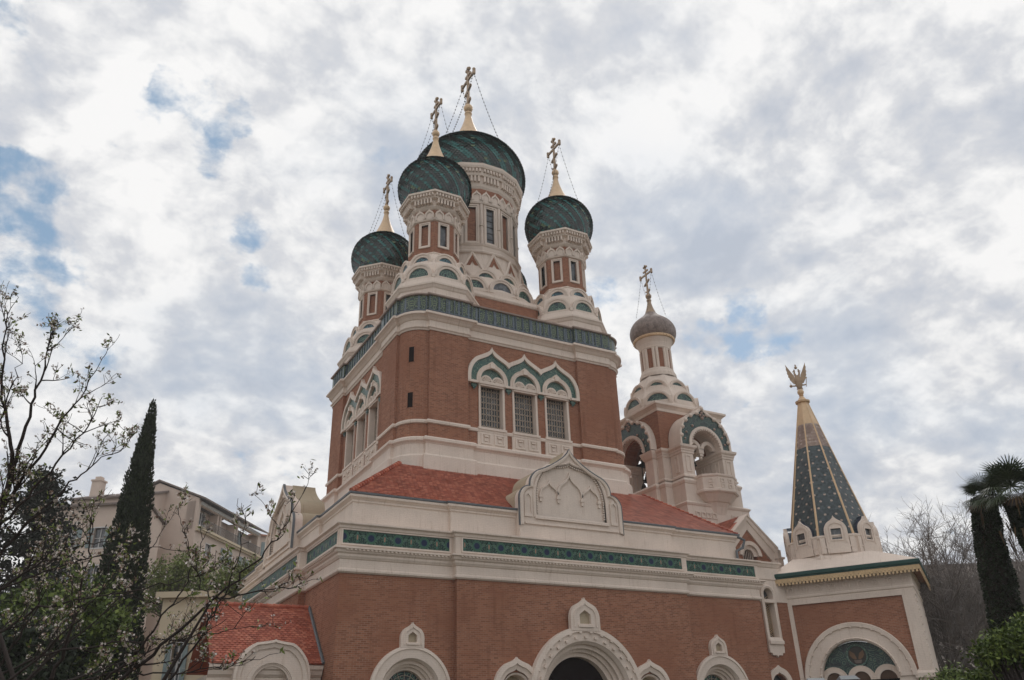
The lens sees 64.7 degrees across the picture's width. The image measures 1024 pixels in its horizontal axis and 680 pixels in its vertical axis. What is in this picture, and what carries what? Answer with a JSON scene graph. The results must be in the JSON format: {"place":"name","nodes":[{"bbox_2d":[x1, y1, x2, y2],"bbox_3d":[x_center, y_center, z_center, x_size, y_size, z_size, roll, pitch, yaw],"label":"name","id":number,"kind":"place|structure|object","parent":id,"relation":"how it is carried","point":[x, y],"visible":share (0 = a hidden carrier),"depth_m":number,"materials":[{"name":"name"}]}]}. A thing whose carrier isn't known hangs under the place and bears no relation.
{"place":"outdoors","nodes":[
{"label":"outdoors","id":0,"kind":"place"},
{"bbox_2d":[248,534,266,561],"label":"apartment building","id":1,"kind":"structure","parent":0,"point":[262,542],"depth_m":116.67,"materials":[{"name":"beige paint"}]},
{"bbox_2d":[260,542,264,557],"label":"window","id":2,"kind":"structure","parent":1,"relation":"in","point":[263,543],"depth_m":116.43,"materials":[{"name":"grey glass"}]},
{"bbox_2d":[0,0,1023,646],"label":"sky","id":3,"kind":"structure","parent":0,"point":[835,188],"materials":[{"name":"white"}]},
{"bbox_2d":[186,66,938,679],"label":"cathedral","id":4,"kind":"structure","parent":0,"point":[486,508],"depth_m":43.56,"materials":[{"name":"brick"}]},
{"bbox_2d":[406,391,413,407],"bbox_3d":[-5.461,3.287,43.756,0.400,0.930,0.330,-8,-27,12],"label":"slit window","id":5,"kind":"structure","parent":4,"relation":"in","point":[410,396],"depth_m":43.61,"materials":[{"name":"glass"}]},
{"bbox_2d":[408,346,414,362],"bbox_3d":[-5.537,0.850,44.974,0.400,0.980,0.330,-8,-27,12],"label":"slit window","id":6,"kind":"structure","parent":4,"relation":"in","point":[411,350],"depth_m":44.83,"materials":[{"name":"glass"}]},
{"bbox_2d":[548,657,602,679],"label":"portal doorway","id":7,"kind":"structure","parent":4,"relation":"in","point":[572,668],"depth_m":37.39,"materials":[{"name":"black"}]},
{"bbox_2d":[641,460,645,489],"bbox_3d":[9.646,10.011,59.556,0.551,2.400,0.551,12,-30,-26],"label":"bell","id":8,"kind":"object","parent":4,"relation":"hanging from","point":[643,485],"visible":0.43,"depth_m":59.28,"materials":[{"name":"metal"}]},
{"bbox_2d":[743,550,752,559],"bbox_3d":[14.040,13.220,48.131,1.000,1.600,0.060,12,-30,-26],"label":"attic window","id":9,"kind":"structure","parent":4,"relation":"in","point":[747,555],"depth_m":48.35,"materials":[{"name":"glass"}]},
{"bbox_2d":[806,675,859,679],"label":"floodlight post","id":10,"kind":"object","parent":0,"point":[850,677],"visible":1,"depth_m":20.00,"materials":[{"name":"metal"}]},
{"bbox_2d":[867,562,1023,671],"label":"grey block","id":11,"kind":"structure","parent":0,"point":[961,601],"depth_m":119.13,"materials":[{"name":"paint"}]},
{"label":"ground","id":12,"kind":"structure","parent":0,"visible":0},
{"bbox_2d":[0,461,106,620],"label":"conifer tree","id":13,"kind":"object","parent":12,"relation":"on","point":[18,549],"visible":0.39,"depth_m":43.11,"materials":[{"name":"green plant"}]},
{"bbox_2d":[0,606,115,679],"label":"broadleaf tree","id":14,"kind":"object","parent":12,"relation":"on","point":[19,651],"visible":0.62,"depth_m":25.27,"materials":[{"name":"green plant"}]},
{"bbox_2d":[0,281,139,591],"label":"blossom tree","id":15,"kind":"object","parent":12,"relation":"on","point":[12,476],"visible":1,"depth_m":8.99,"materials":[{"name":"brown plant"}]},
{"bbox_2d":[0,564,141,679],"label":"broadleaf tree","id":16,"kind":"object","parent":12,"relation":"on","point":[101,628],"visible":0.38,"depth_m":29.68,"materials":[{"name":"green plant"}]},
{"bbox_2d":[33,502,166,633],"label":"town house","id":17,"kind":"structure","parent":12,"relation":"on","point":[105,515],"depth_m":82.89,"materials":[{"name":"beige paint"}]},
{"bbox_2d":[56,529,82,549],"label":"window","id":18,"kind":"structure","parent":17,"relation":"in","point":[79,531],"depth_m":82.29,"materials":[{"name":"grey glass"}]},
{"bbox_2d":[83,564,98,584],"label":"window","id":19,"kind":"structure","parent":17,"relation":"in","point":[91,569],"depth_m":80.69,"materials":[{"name":"grey glass"}]},
{"bbox_2d":[84,526,109,548],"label":"window","id":20,"kind":"structure","parent":17,"relation":"in","point":[100,533],"depth_m":82.16,"materials":[{"name":"grey glass"}]},
{"bbox_2d":[0,521,211,679],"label":"blossom tree","id":21,"kind":"object","parent":12,"relation":"on","point":[37,588],"visible":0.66,"depth_m":11.11,"materials":[{"name":"brown plant"}]},
{"bbox_2d":[74,398,156,679],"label":"cypress tree","id":22,"kind":"object","parent":12,"relation":"on","point":[136,496],"visible":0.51,"depth_m":35.00,"materials":[{"name":"green plant"}]},
{"bbox_2d":[67,476,168,516],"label":"apartment building","id":23,"kind":"structure","parent":12,"relation":"on","point":[99,483],"depth_m":94.45,"materials":[{"name":"beige paint"}]},
{"bbox_2d":[0,459,322,679],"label":"blossom tree","id":24,"kind":"object","parent":12,"relation":"on","point":[203,632],"visible":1,"depth_m":7.56,"materials":[{"name":"brown plant"}]},
{"bbox_2d":[138,542,217,625],"bbox_3d":[-24.848,22.720,57.764,6.950,15.817,7.964,12,-30,-26],"label":"broadleaf tree","id":25,"kind":"object","parent":12,"relation":"on","point":[178,570],"visible":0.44,"depth_m":58.61,"materials":[{"name":"green plant"}]},
{"bbox_2d":[151,590,239,679],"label":"cream house","id":26,"kind":"structure","parent":12,"relation":"on","point":[166,597],"depth_m":41.09,"materials":[{"name":"paint"}]},
{"bbox_2d":[161,641,188,679],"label":"window","id":27,"kind":"structure","parent":26,"relation":"in","point":[177,648],"depth_m":40.33,"materials":[{"name":"grey glass"}]},
{"bbox_2d":[138,479,267,679],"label":"apartment building","id":28,"kind":"structure","parent":12,"relation":"on","point":[222,534],"depth_m":95.42,"materials":[{"name":"beige paint"}]},
{"bbox_2d":[198,512,205,526],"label":"window","id":29,"kind":"structure","parent":28,"relation":"in","point":[201,514],"depth_m":97.45,"materials":[{"name":"grey glass"}]},
{"bbox_2d":[205,543,210,563],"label":"window","id":30,"kind":"structure","parent":28,"relation":"in","point":[206,546],"depth_m":95.91,"materials":[{"name":"grey glass"}]},
{"bbox_2d":[219,548,231,569],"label":"window","id":31,"kind":"structure","parent":28,"relation":"in","point":[221,548],"depth_m":100.22,"materials":[{"name":"grey glass"}]},
{"bbox_2d":[238,556,248,566],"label":"window","id":32,"kind":"structure","parent":28,"relation":"in","point":[241,557],"depth_m":104.85,"materials":[{"name":"grey glass"}]},
{"bbox_2d":[199,551,261,597],"bbox_3d":[-18.814,21.900,55.657,6.741,15.059,7.556,12,-30,-26],"label":"broadleaf tree","id":33,"kind":"object","parent":12,"relation":"on","point":[222,577],"visible":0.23,"depth_m":56.78,"materials":[{"name":"green plant"}]},
{"bbox_2d":[844,473,1023,673],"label":"bare tree","id":34,"kind":"object","parent":12,"relation":"on","point":[969,611],"visible":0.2,"depth_m":50.59,"materials":[{"name":"grey plant"}]},
{"bbox_2d":[867,496,1023,671],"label":"bare tree","id":35,"kind":"object","parent":12,"relation":"on","point":[945,617],"visible":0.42,"depth_m":48.03,"materials":[{"name":"grey plant"}]},
{"bbox_2d":[919,660,978,679],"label":"shrub","id":36,"kind":"object","parent":12,"relation":"on","point":[947,674],"visible":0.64,"depth_m":29.61,"materials":[{"name":"green plant"}]},
{"bbox_2d":[931,530,1023,636],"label":"bare tree","id":37,"kind":"object","parent":12,"relation":"on","point":[1016,569],"visible":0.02,"depth_m":56.70,"materials":[{"name":"plant"}]},
{"bbox_2d":[955,668,1003,679],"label":"shrub","id":38,"kind":"object","parent":12,"relation":"on","point":[971,675],"visible":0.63,"depth_m":14.82,"materials":[{"name":"green plant"}]},
{"bbox_2d":[956,472,1023,679],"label":"palm tree","id":39,"kind":"object","parent":12,"relation":"on","point":[998,575],"visible":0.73,"depth_m":21.73,"materials":[{"name":"green plant"}]},
{"bbox_2d":[960,607,1023,679],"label":"shrub","id":40,"kind":"object","parent":12,"relation":"on","point":[999,650],"visible":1,"depth_m":13.70,"materials":[{"name":"green plant"}]},
{"bbox_2d":[974,454,1023,553],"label":"palm tree","id":41,"kind":"object","parent":12,"relation":"on","point":[1006,474],"visible":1,"depth_m":19.88,"materials":[{"name":"green plant"}]}
]}

